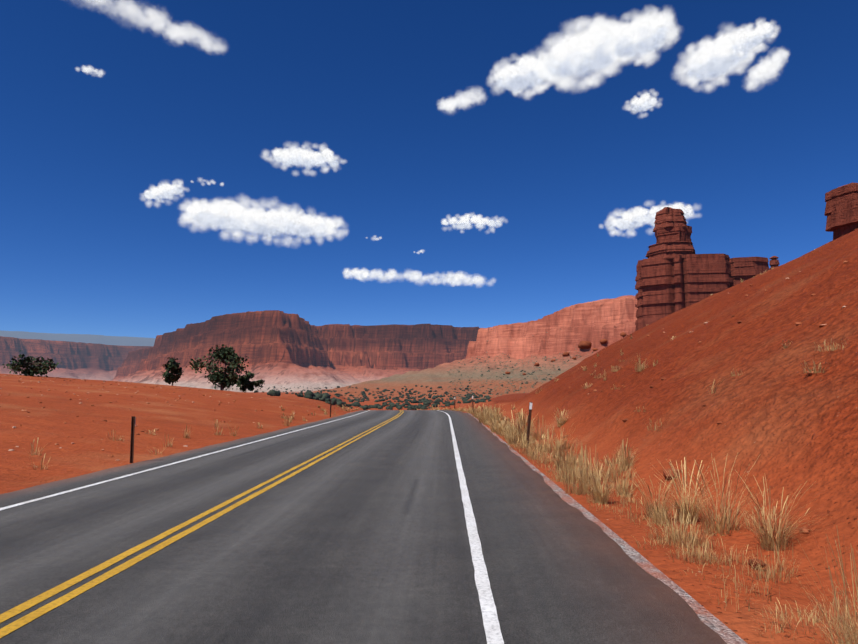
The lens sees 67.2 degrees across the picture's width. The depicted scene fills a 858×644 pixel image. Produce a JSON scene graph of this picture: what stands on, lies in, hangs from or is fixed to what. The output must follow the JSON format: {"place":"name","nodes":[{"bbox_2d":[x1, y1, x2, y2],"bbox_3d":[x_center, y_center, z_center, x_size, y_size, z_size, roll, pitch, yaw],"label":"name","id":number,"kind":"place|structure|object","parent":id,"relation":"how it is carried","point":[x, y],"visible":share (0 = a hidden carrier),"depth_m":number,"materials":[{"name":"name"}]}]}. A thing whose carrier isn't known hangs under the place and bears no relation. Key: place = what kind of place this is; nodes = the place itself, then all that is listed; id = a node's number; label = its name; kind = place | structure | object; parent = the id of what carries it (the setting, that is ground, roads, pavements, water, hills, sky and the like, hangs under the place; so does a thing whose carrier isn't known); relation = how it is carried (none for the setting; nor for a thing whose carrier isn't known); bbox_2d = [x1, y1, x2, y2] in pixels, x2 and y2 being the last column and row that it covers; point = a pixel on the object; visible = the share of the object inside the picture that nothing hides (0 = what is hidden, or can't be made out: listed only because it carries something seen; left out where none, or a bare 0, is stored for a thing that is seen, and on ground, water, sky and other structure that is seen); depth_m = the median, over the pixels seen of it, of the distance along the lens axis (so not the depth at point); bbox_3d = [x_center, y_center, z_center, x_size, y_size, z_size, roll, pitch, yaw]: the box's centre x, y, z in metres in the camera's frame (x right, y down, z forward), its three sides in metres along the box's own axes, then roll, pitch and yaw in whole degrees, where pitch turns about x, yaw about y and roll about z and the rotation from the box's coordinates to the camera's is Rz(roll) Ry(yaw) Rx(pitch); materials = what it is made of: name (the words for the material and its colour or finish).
{"place":"outdoors","nodes":[
{"label":"outdoors","id":0,"kind":"place"},
{"bbox_2d":[0,330,155,345],"bbox_3d":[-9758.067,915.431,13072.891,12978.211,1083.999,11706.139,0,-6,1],"label":"distant mesa","id":1,"kind":"structure","parent":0,"point":[114,340],"depth_m":11284.58,"materials":[{"name":"stone"}]},
{"bbox_2d":[77,66,104,75],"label":"cloud","id":2,"kind":"structure","parent":0,"point":[88,69],"depth_m":5250.25,"materials":[{"name":"white"}]},
{"bbox_2d":[70,0,226,55],"bbox_3d":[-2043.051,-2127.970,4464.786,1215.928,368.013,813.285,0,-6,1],"label":"cloud","id":3,"kind":"structure","parent":0,"point":[162,26],"depth_m":4546.78,"materials":[{"name":"white"}]},
{"bbox_2d":[141,179,185,205],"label":"cloud","id":4,"kind":"structure","parent":0,"point":[166,190],"depth_m":8449.21,"materials":[{"name":"white"}]},
{"bbox_2d":[177,195,348,246],"bbox_3d":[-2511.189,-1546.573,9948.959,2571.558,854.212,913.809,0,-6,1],"label":"cloud","id":5,"kind":"structure","parent":0,"point":[233,216],"depth_m":9889.29,"materials":[{"name":"white"}]},
{"bbox_2d":[262,144,345,176],"bbox_3d":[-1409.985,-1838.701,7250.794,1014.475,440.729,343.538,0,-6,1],"label":"cloud","id":6,"kind":"structure","parent":0,"point":[308,159],"depth_m":7218.23,"materials":[{"name":"white"}]},
{"bbox_2d":[0,410,726,643],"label":"road","id":7,"kind":"structure","parent":0,"point":[364,539],"depth_m":6.63,"materials":[{"name":"grey asphalt"}]},
{"bbox_2d":[0,410,369,509],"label":"road edge line","id":8,"kind":"object","parent":7,"relation":"on","point":[6,507],"visible":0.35,"depth_m":12.99,"materials":[{"name":"white paint"}]},
{"bbox_2d":[0,410,400,622],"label":"marking","id":9,"kind":"object","parent":7,"relation":"on","point":[12,612],"visible":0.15,"depth_m":6.50,"materials":[{"name":"yellow paint"}]},
{"bbox_2d":[0,410,403,637],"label":"marking","id":10,"kind":"object","parent":7,"relation":"on","point":[20,622],"visible":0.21,"depth_m":6.19,"materials":[{"name":"yellow paint"}]},
{"bbox_2d":[437,410,503,643],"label":"road edge line","id":11,"kind":"object","parent":7,"relation":"on","point":[491,621],"visible":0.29,"depth_m":6.02,"materials":[{"name":"white paint"}]},
{"bbox_2d":[343,267,489,286],"bbox_3d":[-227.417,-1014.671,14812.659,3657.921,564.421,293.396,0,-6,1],"label":"cloud","id":12,"kind":"structure","parent":0,"point":[458,277],"depth_m":14804.25,"materials":[{"name":"white"}]},
{"bbox_2d":[0,229,857,643],"bbox_3d":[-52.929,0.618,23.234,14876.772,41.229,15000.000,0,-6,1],"label":"ground","id":13,"kind":"structure","parent":0,"point":[788,425],"depth_m":14.48,"materials":[{"name":"red soil"}]},
{"bbox_2d":[2,350,58,376],"bbox_3d":[-34.190,3.881,55.863,3.809,2.832,3.859,0,-6,1],"label":"juniper bush","id":14,"kind":"object","parent":13,"relation":"on","point":[26,362],"visible":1,"depth_m":55.58,"materials":[{"name":"green plant"}]},
{"bbox_2d":[0,336,153,380],"bbox_3d":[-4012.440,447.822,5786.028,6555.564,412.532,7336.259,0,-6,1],"label":"mesa","id":15,"kind":"structure","parent":13,"relation":"on","point":[81,360],"depth_m":4507.98,"materials":[{"name":"brown stone"}]},
{"bbox_2d":[130,416,135,462],"bbox_3d":[-6.970,2.962,15.159,0.084,1.470,0.039,-1,-6,1],"label":"delineator post","id":16,"kind":"object","parent":13,"relation":"on","point":[133,419],"visible":0.77,"depth_m":15.18,"materials":[{"name":"brown wood"}]},
{"bbox_2d":[160,357,183,385],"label":"juniper tree","id":17,"kind":"object","parent":13,"relation":"on","point":[173,367],"visible":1,"depth_m":88.35,"materials":[{"name":"green plant"}]},
{"bbox_2d":[186,344,248,389],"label":"juniper tree","id":18,"kind":"object","parent":13,"relation":"on","point":[222,378],"visible":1,"depth_m":83.09,"materials":[{"name":"green plant"}]},
{"bbox_2d":[231,370,264,392],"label":"bush","id":19,"kind":"object","parent":13,"relation":"on","point":[245,382],"visible":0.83,"depth_m":87.95,"materials":[{"name":"green plant"}]},
{"bbox_2d":[110,310,479,391],"bbox_3d":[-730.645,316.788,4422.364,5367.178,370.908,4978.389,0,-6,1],"label":"mesa","id":20,"kind":"structure","parent":13,"relation":"on","point":[278,348],"depth_m":2854.36,"materials":[{"name":"brown stone"}]},
{"bbox_2d":[247,385,491,409],"bbox_3d":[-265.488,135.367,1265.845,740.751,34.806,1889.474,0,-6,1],"label":"valley bushes","id":21,"kind":"object","parent":13,"relation":"on","point":[318,396],"visible":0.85,"depth_m":798.26,"materials":[{"name":"green plant"}]},
{"bbox_2d":[0,228,857,567],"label":"scattered stones","id":22,"kind":"object","parent":13,"relation":"on","point":[752,562],"visible":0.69,"depth_m":20.15,"materials":[{"name":"brown stone"}]},
{"bbox_2d":[27,267,857,643],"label":"dry grass tufts","id":23,"kind":"object","parent":13,"relation":"on","point":[511,431],"visible":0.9,"depth_m":8.79,"materials":[{"name":"beige plant"}]},
{"bbox_2d":[313,295,637,399],"bbox_3d":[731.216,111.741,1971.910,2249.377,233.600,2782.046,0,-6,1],"label":"cliff rock","id":24,"kind":"object","parent":13,"relation":"on","point":[594,323],"visible":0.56,"depth_m":1326.34,"materials":[{"name":"brown stone"}]},
{"bbox_2d":[449,356,581,397],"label":"shrubs","id":25,"kind":"object","parent":24,"relation":"on","point":[507,377],"visible":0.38,"depth_m":1151.53,"materials":[{"name":"green plant"}]},
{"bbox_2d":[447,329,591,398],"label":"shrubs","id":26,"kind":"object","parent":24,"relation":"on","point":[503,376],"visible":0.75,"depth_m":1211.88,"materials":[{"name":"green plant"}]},
{"bbox_2d":[505,332,625,374],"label":"fallen boulders","id":27,"kind":"object","parent":24,"relation":"on","point":[582,344],"visible":0.9,"depth_m":1291.68,"materials":[{"name":"stone"}]},
{"bbox_2d":[526,402,531,446],"bbox_3d":[3.007,3.276,19.466,0.085,1.710,0.040,5,-4,2],"label":"delineator post","id":28,"kind":"object","parent":13,"relation":"on","point":[529,419],"visible":0.81,"depth_m":19.48,"materials":[{"name":"brown wood"}]},
{"bbox_2d":[468,413,746,643],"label":"shoulder gravel","id":29,"kind":"structure","parent":13,"relation":"on","point":[725,633],"depth_m":6.19,"materials":[{"name":"grey gravel"}]},
{"bbox_2d":[635,207,779,330],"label":"rock butte","id":30,"kind":"object","parent":13,"relation":"on","point":[675,272],"visible":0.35,"depth_m":385.19,"materials":[{"name":"brown stone"}]},
{"bbox_2d":[824,182,857,239],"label":"outcrop rock","id":31,"kind":"object","parent":13,"relation":"on","point":[841,211],"visible":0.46,"depth_m":125.53,"materials":[{"name":"brown stone"}]},
{"bbox_2d":[0,0,857,337],"label":"sky","id":32,"kind":"structure","parent":0,"point":[364,81],"materials":[{"name":"blue"}]},
{"bbox_2d":[439,87,484,114],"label":"cloud","id":33,"kind":"structure","parent":0,"point":[444,105],"depth_m":5754.42,"materials":[{"name":"white"}]},
{"bbox_2d":[442,213,504,231],"bbox_3d":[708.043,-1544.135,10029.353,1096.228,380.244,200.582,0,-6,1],"label":"cloud","id":34,"kind":"structure","parent":0,"point":[479,220],"depth_m":10021.41,"materials":[{"name":"white"}]},
{"bbox_2d":[487,50,568,99],"bbox_3d":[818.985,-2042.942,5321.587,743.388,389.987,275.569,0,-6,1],"label":"cloud","id":35,"kind":"structure","parent":0,"point":[519,76],"depth_m":5306.49,"materials":[{"name":"white"}]},
{"bbox_2d":[535,14,637,93],"bbox_3d":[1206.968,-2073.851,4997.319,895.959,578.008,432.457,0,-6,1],"label":"cloud","id":36,"kind":"structure","parent":0,"point":[578,53],"depth_m":4962.08,"materials":[{"name":"white"}]},
{"bbox_2d":[602,7,681,66],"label":"cloud","id":37,"kind":"structure","parent":0,"point":[644,34],"depth_m":4726.04,"materials":[{"name":"white"}]},
{"bbox_2d":[625,92,659,116],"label":"cloud","id":38,"kind":"structure","parent":0,"point":[646,101],"depth_m":5829.83,"materials":[{"name":"white"}]},
{"bbox_2d":[602,202,696,236],"bbox_3d":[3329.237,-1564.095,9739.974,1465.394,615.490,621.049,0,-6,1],"label":"cloud","id":39,"kind":"structure","parent":0,"point":[638,216],"depth_m":9777.99,"materials":[{"name":"white"}]},
{"bbox_2d":[674,24,768,93],"bbox_3d":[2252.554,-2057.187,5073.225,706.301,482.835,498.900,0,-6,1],"label":"cloud","id":40,"kind":"structure","parent":0,"point":[708,60],"depth_m":5031.73,"materials":[{"name":"white"}]},
{"bbox_2d":[731,20,779,56],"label":"cloud","id":41,"kind":"structure","parent":0,"point":[750,39],"depth_m":4744.05,"materials":[{"name":"white"}]},
{"bbox_2d":[743,48,789,90],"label":"cloud","id":42,"kind":"structure","parent":0,"point":[761,70],"depth_m":5227.44,"materials":[{"name":"white"}]}
]}

